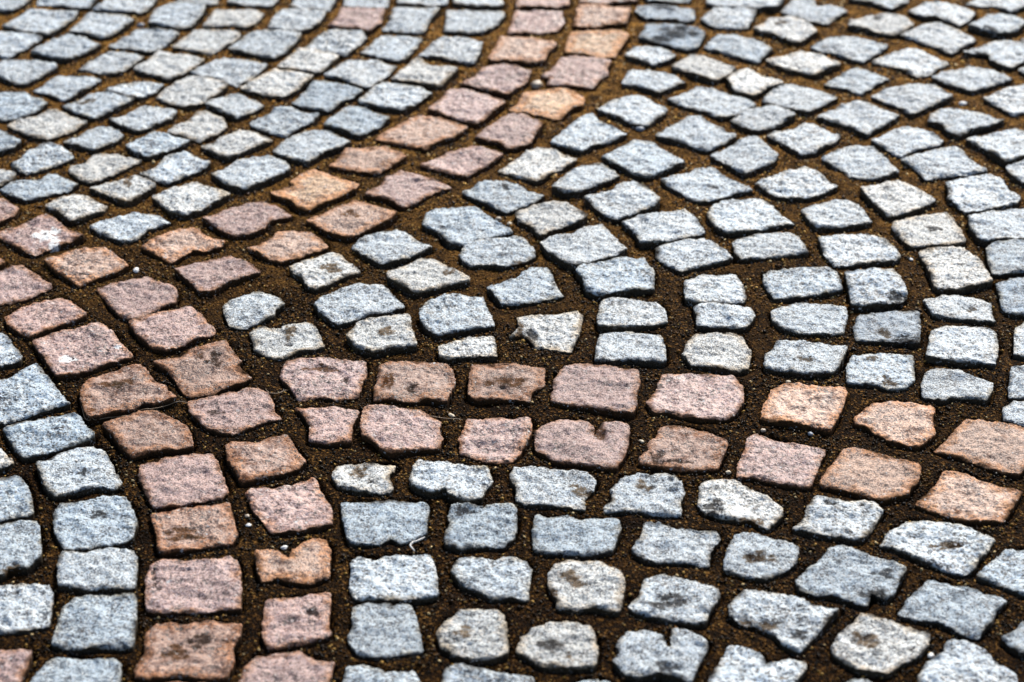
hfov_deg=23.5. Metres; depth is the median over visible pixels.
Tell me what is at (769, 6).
granite sett
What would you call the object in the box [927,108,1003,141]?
granite sett
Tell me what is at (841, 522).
granite sett
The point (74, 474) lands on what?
granite sett
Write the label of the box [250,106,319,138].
granite sett
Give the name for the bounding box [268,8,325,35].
granite sett
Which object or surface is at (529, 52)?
granite sett
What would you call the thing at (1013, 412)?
granite sett
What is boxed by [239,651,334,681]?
granite sett
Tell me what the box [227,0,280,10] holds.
granite sett
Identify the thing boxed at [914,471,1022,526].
granite sett
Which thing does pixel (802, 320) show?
granite sett
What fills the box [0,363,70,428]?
granite sett
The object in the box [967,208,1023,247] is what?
granite sett
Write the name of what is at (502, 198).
granite sett
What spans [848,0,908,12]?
granite sett
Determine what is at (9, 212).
granite sett
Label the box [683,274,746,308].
granite sett
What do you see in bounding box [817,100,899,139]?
granite sett
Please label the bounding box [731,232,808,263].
granite sett
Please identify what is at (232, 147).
granite sett
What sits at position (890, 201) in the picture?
granite sett
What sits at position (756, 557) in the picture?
granite sett
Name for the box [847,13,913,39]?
granite sett
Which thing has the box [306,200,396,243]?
granite sett
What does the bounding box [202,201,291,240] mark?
granite sett
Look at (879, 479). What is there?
granite sett
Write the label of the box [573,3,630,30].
granite sett
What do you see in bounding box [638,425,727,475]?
granite sett
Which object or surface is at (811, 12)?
granite sett
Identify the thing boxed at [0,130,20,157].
granite sett
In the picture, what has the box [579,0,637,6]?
granite sett
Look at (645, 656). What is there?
granite sett
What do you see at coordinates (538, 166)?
granite sett
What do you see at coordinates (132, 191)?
granite sett
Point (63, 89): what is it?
granite sett
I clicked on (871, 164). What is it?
granite sett
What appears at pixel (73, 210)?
granite sett
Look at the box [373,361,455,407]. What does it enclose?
granite sett
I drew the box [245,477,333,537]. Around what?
granite sett
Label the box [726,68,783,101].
granite sett
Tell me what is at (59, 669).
granite sett
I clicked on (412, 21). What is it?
granite sett
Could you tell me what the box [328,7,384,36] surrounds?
granite sett
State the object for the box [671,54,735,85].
granite sett
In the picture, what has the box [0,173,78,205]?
granite sett
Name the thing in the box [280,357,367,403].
granite sett
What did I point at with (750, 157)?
granite sett
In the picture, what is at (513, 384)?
granite sett
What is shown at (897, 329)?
granite sett
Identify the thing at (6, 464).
granite sett
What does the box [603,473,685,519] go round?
granite sett
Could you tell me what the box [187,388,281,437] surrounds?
granite sett
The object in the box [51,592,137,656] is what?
granite sett
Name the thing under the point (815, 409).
granite sett
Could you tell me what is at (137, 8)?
granite sett
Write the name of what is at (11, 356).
granite sett
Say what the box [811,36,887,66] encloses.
granite sett
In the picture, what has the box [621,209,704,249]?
granite sett
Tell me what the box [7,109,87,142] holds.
granite sett
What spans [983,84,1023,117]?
granite sett
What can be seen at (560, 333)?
granite sett
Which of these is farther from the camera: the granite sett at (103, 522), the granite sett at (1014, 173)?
the granite sett at (1014, 173)
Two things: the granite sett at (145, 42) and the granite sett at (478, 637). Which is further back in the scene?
the granite sett at (145, 42)
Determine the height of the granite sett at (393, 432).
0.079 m
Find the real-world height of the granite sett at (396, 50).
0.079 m
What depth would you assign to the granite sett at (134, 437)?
3.04 m
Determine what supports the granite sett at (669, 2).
on the terrain
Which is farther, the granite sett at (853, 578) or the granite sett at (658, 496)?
the granite sett at (658, 496)
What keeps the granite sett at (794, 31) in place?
on the terrain
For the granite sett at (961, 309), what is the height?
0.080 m
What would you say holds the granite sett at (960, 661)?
on the terrain
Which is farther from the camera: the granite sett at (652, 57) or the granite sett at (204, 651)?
the granite sett at (652, 57)
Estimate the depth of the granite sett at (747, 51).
4.11 m
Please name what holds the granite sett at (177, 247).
on the terrain
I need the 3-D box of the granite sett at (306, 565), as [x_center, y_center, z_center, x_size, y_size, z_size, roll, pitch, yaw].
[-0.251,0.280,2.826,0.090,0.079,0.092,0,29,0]
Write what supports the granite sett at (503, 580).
on the terrain
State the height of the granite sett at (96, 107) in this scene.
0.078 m
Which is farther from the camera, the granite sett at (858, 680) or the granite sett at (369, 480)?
the granite sett at (369, 480)
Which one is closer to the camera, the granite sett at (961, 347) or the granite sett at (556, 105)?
the granite sett at (961, 347)
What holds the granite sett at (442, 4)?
on the terrain
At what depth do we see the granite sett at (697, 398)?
3.12 m
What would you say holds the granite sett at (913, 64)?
on the terrain
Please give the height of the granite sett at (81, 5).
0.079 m
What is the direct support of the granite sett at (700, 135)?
on the terrain
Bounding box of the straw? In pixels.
[409,537,424,550]
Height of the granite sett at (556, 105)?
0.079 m
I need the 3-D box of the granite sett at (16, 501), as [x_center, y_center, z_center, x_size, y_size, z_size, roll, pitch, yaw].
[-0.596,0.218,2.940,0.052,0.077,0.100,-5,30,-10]
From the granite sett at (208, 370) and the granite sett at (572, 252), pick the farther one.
the granite sett at (572, 252)
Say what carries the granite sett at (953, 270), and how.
on the terrain
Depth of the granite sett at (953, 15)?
4.25 m
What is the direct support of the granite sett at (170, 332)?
on the terrain
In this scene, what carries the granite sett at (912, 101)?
on the terrain
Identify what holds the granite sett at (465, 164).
on the terrain
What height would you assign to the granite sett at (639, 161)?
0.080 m
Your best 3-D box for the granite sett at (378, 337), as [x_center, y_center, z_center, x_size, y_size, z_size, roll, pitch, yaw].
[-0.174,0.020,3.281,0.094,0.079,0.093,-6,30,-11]
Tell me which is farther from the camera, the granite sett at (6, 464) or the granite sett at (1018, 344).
the granite sett at (1018, 344)
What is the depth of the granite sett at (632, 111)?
3.89 m
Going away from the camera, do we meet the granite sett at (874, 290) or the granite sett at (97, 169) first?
the granite sett at (874, 290)
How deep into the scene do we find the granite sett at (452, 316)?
3.30 m
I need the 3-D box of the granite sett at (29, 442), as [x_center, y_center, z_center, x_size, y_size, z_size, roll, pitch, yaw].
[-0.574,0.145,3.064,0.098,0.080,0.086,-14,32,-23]
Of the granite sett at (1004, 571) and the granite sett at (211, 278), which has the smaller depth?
the granite sett at (1004, 571)
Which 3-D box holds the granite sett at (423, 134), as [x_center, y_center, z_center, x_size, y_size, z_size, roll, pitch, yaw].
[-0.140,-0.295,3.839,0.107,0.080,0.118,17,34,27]
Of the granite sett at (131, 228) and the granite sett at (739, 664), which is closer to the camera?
the granite sett at (739, 664)
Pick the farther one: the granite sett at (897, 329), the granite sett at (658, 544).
the granite sett at (897, 329)
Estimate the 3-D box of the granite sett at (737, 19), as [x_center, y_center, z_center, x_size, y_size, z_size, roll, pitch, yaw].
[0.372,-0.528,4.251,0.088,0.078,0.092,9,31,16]
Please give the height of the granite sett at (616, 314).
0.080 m
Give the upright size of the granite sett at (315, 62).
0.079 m
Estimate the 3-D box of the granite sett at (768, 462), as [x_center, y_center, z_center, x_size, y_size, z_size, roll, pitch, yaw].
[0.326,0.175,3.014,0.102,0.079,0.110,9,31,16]
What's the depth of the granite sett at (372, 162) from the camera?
3.73 m
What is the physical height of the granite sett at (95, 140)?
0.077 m
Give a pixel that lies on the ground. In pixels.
(634, 572)
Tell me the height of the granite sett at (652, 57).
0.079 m
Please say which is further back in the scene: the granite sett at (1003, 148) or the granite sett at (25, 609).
the granite sett at (1003, 148)
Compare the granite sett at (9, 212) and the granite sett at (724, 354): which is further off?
the granite sett at (9, 212)
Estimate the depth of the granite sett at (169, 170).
3.71 m
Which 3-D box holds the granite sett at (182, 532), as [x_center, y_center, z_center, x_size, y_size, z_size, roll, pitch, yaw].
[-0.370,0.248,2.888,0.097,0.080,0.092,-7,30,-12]
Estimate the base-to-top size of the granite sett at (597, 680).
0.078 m
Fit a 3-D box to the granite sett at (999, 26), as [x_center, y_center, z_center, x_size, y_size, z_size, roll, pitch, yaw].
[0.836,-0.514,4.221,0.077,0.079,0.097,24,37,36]
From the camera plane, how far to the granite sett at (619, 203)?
3.60 m
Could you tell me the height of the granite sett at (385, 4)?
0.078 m
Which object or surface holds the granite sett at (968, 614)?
on the terrain
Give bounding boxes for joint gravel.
[0,0,1023,681]
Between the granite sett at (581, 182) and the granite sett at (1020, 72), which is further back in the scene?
the granite sett at (1020, 72)
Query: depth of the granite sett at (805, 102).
3.93 m
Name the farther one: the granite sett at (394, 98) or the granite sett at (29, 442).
the granite sett at (394, 98)
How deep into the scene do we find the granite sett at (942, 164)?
3.72 m
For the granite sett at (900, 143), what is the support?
on the terrain
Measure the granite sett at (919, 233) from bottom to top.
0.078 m
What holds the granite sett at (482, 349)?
on the terrain
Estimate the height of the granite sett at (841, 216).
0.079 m
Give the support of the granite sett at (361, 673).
on the terrain
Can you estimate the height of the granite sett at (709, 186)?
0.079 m
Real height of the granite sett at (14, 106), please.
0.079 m
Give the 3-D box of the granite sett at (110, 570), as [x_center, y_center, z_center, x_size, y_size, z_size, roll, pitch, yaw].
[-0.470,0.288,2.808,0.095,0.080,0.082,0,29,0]
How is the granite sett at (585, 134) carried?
on the terrain
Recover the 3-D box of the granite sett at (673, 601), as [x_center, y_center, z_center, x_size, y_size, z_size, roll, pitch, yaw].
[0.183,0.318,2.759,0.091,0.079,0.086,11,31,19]
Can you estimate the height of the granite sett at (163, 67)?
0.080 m
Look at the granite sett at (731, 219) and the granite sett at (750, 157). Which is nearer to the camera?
the granite sett at (731, 219)
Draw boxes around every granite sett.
[0,0,31,15]
[0,31,42,59]
[0,59,57,88]
[0,91,47,124]
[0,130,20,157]
[0,169,16,188]
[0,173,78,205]
[0,198,19,227]
[0,214,84,258]
[0,258,5,270]
[0,265,52,306]
[0,333,22,371]
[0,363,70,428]
[0,448,13,474]
[0,475,34,523]
[0,520,42,582]
[0,583,54,636]
[0,649,32,681]
[2,9,78,39]
[3,412,95,463]
[4,298,86,341]
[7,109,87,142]
[11,141,74,177]
[30,33,100,64]
[30,657,122,681]
[32,322,133,381]
[33,75,101,103]
[36,0,100,11]
[36,446,122,501]
[44,247,128,289]
[45,194,107,226]
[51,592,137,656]
[53,495,137,552]
[57,547,138,596]
[62,91,133,122]
[63,126,123,155]
[68,12,133,41]
[68,153,141,186]
[78,51,143,78]
[79,364,176,426]
[89,175,156,207]
[89,212,170,245]
[92,0,157,17]
[96,276,177,323]
[102,410,193,462]
[105,81,164,101]
[108,28,178,56]
[109,106,177,135]
[126,131,189,162]
[129,306,215,354]
[133,50,204,83]
[134,620,242,681]
[137,453,228,512]
[140,151,210,187]
[141,227,224,265]
[144,555,242,618]
[148,1,205,32]
[150,502,237,559]
[152,182,230,220]
[153,340,251,399]
[156,76,227,111]
[167,110,227,145]
[172,29,240,56]
[174,256,260,298]
[176,0,220,8]
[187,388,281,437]
[190,57,267,87]
[201,129,272,163]
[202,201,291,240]
[203,9,263,31]
[205,93,264,122]
[211,155,290,194]
[222,291,284,332]
[225,434,306,487]
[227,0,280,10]
[228,29,301,62]
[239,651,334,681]
[240,68,313,101]
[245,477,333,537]
[247,231,327,267]
[249,322,324,362]
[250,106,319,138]
[254,538,331,589]
[261,592,331,654]
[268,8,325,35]
[270,169,359,215]
[272,130,350,167]
[277,47,338,76]
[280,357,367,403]
[289,0,337,12]
[289,252,360,294]
[292,80,362,116]
[295,406,359,448]
[303,29,366,60]
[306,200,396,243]
[314,282,404,329]
[323,106,389,140]
[324,59,397,91]
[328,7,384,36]
[329,146,406,177]
[332,462,395,497]
[340,499,429,548]
[343,0,389,9]
[343,665,419,681]
[346,313,416,358]
[347,602,423,662]
[348,554,438,607]
[352,230,431,269]
[358,82,431,115]
[359,404,443,460]
[360,35,422,64]
[365,170,450,211]
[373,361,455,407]
[376,115,467,154]
[381,7,439,36]
[386,258,469,298]
[391,58,457,91]
[396,0,448,9]
[409,459,492,505]
[418,36,482,67]
[419,293,494,340]
[420,146,502,181]
[422,206,512,252]
[428,88,504,129]
[436,608,508,667]
[438,336,496,364]
[441,663,534,681]
[443,10,504,37]
[444,502,517,554]
[451,556,532,604]
[452,0,503,10]
[457,417,531,466]
[458,236,535,270]
[461,63,531,99]
[462,180,543,216]
[467,363,545,406]
[475,113,542,153]
[487,267,563,309]
[488,36,556,67]
[498,147,576,186]
[507,10,564,36]
[509,87,584,122]
[509,311,582,354]
[509,465,596,512]
[515,0,569,11]
[515,200,587,240]
[516,621,598,674]
[531,514,621,560]
[534,419,630,473]
[540,55,610,91]
[540,224,626,275]
[547,560,625,617]
[550,113,626,155]
[550,363,640,420]
[552,163,619,199]
[564,29,629,60]
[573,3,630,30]
[576,256,654,302]
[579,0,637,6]
[580,679,608,681]
[584,180,659,225]
[594,331,666,368]
[596,297,667,333]
[598,95,667,128]
[601,139,684,182]
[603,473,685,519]
[612,628,707,681]
[621,69,684,97]
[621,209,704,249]
[625,46,675,68]
[628,574,720,630]
[632,521,720,569]
[635,5,694,24]
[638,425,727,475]
[639,23,704,54]
[644,0,691,4]
[646,373,743,423]
[655,115,735,155]
[655,238,732,276]
[660,167,752,205]
[667,86,755,122]
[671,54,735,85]
[681,332,751,376]
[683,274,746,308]
[693,302,755,333]
[697,479,783,533]
[700,7,756,32]
[704,34,772,66]
[706,0,784,13]
[706,198,793,238]
[708,645,806,681]
[710,136,777,179]
[723,532,798,583]
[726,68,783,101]
[727,589,838,656]
[730,105,795,135]
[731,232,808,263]
[736,434,825,492]
[753,16,817,47]
[755,166,836,203]
[760,382,847,436]
[761,84,836,117]
[762,266,842,303]
[763,340,847,379]
[766,50,840,80]
[767,123,839,159]
[770,302,847,338]
[780,0,847,26]
[792,495,882,546]
[794,545,906,611]
[800,199,871,233]
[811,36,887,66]
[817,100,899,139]
[817,233,900,269]
[819,447,920,507]
[821,145,898,183]
[823,68,888,96]
[830,613,930,678]
[843,267,907,312]
[845,353,914,393]
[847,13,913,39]
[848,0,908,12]
[848,678,869,681]
[852,310,920,349]
[853,401,935,451]
[860,180,934,222]
[870,126,942,159]
[871,48,948,80]
[871,83,952,118]
[879,520,995,579]
[891,212,965,251]
[897,580,1006,642]
[900,22,975,57]
[900,146,986,183]
[908,1,975,28]
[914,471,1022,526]
[917,639,1017,681]
[918,246,992,295]
[920,368,993,406]
[922,295,995,326]
[925,325,998,369]
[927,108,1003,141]
[931,66,1011,96]
[933,419,1023,480]
[945,174,1020,216]
[962,40,1023,72]
[965,0,1023,15]
[965,128,1023,167]
[967,13,1023,39]
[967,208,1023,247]
[976,549,1023,600]
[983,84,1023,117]
[985,239,1023,279]
[995,277,1023,320]
[1001,400,1023,426]
[1001,621,1023,661]
[1005,160,1023,188]
[1007,365,1023,402]
[1012,322,1023,361]
[1018,67,1023,77]
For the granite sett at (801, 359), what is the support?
on the terrain
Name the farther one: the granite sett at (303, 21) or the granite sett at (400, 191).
the granite sett at (303, 21)
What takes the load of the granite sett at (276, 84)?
on the terrain
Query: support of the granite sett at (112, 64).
on the terrain
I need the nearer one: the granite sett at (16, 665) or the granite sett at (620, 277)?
the granite sett at (16, 665)
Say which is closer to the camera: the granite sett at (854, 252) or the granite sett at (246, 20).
the granite sett at (854, 252)
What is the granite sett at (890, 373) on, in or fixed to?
on the terrain
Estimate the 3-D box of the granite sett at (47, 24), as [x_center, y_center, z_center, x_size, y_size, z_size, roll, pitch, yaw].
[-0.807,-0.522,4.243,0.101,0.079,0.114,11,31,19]
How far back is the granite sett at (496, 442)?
3.04 m
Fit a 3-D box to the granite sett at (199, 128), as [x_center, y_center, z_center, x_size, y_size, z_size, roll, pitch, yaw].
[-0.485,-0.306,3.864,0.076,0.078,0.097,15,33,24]
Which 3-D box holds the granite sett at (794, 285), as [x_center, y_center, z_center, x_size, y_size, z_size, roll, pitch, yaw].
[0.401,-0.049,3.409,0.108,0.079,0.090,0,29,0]
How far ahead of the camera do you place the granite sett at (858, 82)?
3.99 m
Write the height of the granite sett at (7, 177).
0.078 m
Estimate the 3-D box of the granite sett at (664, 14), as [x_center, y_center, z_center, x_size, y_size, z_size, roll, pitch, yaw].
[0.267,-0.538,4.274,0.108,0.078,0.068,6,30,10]
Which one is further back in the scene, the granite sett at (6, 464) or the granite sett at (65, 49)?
the granite sett at (65, 49)
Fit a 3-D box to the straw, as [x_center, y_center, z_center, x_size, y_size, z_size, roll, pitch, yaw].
[-0.111,0.233,2.835,0.011,0.003,0.030,11,31,19]
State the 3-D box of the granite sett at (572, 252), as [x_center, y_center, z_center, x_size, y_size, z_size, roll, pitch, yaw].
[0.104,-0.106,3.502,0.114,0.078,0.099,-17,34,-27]
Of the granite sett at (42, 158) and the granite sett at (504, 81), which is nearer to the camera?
the granite sett at (42, 158)
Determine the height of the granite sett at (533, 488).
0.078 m
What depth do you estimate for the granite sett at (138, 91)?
3.97 m
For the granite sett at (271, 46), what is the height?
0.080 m
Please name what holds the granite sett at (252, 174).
on the terrain
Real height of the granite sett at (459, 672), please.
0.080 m
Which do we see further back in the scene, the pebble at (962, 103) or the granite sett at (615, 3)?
the granite sett at (615, 3)
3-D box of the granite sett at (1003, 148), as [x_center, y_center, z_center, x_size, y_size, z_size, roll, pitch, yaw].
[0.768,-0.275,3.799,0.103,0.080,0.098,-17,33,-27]
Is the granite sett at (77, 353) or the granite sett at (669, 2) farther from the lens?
the granite sett at (669, 2)
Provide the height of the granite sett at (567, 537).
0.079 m
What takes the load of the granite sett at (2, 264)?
on the terrain
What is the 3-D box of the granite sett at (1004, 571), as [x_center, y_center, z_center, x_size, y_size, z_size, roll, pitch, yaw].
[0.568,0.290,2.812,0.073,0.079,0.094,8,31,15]
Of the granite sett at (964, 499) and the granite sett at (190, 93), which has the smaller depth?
the granite sett at (964, 499)
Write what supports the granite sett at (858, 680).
on the terrain
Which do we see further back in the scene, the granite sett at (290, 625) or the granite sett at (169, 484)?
the granite sett at (169, 484)
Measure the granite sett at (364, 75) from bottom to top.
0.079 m
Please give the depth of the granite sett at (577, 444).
3.02 m
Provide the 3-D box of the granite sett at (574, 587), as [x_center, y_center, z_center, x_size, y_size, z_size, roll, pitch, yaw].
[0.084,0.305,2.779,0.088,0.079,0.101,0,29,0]
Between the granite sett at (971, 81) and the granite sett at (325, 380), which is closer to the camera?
the granite sett at (325, 380)
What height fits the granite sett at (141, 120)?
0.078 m
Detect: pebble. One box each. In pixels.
[531,80,542,88]
[635,126,644,130]
[928,652,933,658]
[959,101,966,105]
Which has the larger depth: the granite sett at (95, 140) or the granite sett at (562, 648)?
the granite sett at (95, 140)
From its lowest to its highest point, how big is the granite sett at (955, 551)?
0.079 m
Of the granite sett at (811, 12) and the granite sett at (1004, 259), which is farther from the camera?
the granite sett at (811, 12)
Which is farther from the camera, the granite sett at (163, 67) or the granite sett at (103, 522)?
the granite sett at (163, 67)
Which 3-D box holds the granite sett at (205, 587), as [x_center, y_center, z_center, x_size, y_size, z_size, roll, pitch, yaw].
[-0.358,0.304,2.783,0.109,0.079,0.107,-3,30,-5]
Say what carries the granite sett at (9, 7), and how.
on the terrain
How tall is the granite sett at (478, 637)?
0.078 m
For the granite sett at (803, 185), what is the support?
on the terrain
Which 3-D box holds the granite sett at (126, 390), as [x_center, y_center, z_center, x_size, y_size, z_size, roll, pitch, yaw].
[-0.501,0.092,3.156,0.116,0.080,0.113,-14,32,-22]
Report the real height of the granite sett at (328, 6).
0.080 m
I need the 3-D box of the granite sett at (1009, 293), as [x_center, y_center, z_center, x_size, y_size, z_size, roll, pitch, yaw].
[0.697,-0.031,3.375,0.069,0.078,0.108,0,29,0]
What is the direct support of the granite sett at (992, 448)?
on the terrain
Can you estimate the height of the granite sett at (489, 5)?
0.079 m
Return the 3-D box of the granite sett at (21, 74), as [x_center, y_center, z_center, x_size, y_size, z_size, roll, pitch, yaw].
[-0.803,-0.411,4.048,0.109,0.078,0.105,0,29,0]
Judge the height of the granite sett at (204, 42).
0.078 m
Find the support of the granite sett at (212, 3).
on the terrain
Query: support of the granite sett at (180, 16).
on the terrain
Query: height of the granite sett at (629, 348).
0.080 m
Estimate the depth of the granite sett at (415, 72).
4.01 m
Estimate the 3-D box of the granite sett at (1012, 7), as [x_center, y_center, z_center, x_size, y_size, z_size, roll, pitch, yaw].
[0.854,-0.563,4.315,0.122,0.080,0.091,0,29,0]
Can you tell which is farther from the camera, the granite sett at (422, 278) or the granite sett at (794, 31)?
the granite sett at (794, 31)
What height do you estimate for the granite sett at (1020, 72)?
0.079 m
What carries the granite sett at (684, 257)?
on the terrain
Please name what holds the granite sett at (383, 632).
on the terrain
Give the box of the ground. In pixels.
[0,0,1023,681]
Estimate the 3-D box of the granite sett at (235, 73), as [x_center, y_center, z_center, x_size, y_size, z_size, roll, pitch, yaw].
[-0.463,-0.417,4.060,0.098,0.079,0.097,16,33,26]
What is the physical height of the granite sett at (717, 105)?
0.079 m
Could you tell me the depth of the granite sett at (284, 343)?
3.25 m
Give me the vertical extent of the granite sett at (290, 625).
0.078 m
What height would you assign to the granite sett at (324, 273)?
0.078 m
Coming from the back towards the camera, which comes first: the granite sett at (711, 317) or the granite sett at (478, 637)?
the granite sett at (711, 317)
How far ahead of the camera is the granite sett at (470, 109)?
3.90 m
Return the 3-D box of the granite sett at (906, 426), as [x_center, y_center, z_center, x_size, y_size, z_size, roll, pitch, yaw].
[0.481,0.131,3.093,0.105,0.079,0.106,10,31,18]
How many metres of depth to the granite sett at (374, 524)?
2.87 m
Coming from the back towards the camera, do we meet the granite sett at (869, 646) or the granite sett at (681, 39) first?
the granite sett at (681, 39)
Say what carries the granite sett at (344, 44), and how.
on the terrain
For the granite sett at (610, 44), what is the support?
on the terrain
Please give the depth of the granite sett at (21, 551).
2.83 m
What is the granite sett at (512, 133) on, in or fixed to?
on the terrain
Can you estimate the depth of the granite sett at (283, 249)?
3.48 m
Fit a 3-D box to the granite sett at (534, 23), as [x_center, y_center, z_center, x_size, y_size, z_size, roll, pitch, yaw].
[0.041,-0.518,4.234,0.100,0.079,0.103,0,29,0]
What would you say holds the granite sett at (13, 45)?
on the terrain
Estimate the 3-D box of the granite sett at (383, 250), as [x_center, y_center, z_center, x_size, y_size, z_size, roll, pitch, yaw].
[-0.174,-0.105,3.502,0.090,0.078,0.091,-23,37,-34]
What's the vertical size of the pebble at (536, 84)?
0.012 m
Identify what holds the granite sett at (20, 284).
on the terrain
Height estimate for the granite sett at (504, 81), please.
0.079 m
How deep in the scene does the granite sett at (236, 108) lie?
3.90 m
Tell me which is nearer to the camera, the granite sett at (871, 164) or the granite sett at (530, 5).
the granite sett at (871, 164)
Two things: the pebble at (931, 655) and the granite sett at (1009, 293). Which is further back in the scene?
the granite sett at (1009, 293)
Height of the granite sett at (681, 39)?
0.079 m
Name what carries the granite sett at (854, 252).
on the terrain
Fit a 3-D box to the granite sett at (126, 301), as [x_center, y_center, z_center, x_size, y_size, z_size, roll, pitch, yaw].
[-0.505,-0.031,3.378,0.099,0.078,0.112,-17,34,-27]
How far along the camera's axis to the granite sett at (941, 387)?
3.14 m
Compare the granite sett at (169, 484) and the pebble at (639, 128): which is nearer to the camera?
the granite sett at (169, 484)
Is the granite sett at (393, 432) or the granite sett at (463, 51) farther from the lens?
the granite sett at (463, 51)
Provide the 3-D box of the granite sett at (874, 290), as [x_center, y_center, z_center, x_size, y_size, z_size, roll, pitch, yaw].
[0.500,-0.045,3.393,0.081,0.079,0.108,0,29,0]
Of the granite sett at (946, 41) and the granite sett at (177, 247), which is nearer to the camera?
the granite sett at (177, 247)
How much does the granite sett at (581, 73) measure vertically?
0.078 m
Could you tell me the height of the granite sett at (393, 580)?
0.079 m
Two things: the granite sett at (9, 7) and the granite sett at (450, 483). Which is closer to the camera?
the granite sett at (450, 483)
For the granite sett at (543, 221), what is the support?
on the terrain
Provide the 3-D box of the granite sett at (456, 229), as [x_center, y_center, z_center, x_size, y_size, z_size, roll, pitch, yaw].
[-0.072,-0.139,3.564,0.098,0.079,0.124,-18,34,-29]
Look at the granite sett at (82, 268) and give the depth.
3.43 m
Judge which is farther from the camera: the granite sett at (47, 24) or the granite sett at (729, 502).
the granite sett at (47, 24)
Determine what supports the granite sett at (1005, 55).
on the terrain
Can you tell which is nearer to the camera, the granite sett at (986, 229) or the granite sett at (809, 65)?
the granite sett at (986, 229)
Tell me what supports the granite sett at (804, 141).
on the terrain
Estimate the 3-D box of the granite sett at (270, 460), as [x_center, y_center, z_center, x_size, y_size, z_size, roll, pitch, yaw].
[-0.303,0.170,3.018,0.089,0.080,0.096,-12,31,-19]
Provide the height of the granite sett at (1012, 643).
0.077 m
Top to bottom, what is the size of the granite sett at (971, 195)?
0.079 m
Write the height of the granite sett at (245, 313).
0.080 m
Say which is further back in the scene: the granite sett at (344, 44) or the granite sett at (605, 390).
the granite sett at (344, 44)
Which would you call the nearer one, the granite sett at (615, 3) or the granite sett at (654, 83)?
the granite sett at (654, 83)
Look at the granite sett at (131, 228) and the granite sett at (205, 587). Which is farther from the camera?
the granite sett at (131, 228)
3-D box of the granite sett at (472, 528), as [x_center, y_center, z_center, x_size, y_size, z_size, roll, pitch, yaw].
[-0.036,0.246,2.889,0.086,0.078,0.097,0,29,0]
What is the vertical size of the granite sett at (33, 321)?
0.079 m
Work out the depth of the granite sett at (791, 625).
2.71 m
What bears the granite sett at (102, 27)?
on the terrain
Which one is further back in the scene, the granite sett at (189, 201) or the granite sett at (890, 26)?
the granite sett at (890, 26)
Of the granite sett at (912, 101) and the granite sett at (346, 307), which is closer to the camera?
the granite sett at (346, 307)
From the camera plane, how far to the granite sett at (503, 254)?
3.46 m
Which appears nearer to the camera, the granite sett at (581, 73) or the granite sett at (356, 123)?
the granite sett at (356, 123)
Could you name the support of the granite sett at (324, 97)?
on the terrain
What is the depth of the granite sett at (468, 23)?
4.21 m
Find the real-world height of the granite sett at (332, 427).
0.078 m
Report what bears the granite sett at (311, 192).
on the terrain
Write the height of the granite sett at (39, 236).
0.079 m
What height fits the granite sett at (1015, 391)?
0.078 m
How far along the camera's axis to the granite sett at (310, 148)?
3.77 m
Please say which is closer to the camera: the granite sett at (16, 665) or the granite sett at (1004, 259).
the granite sett at (16, 665)
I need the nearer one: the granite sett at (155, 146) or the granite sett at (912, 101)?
the granite sett at (155, 146)
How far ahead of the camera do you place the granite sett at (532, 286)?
3.37 m
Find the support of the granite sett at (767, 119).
on the terrain

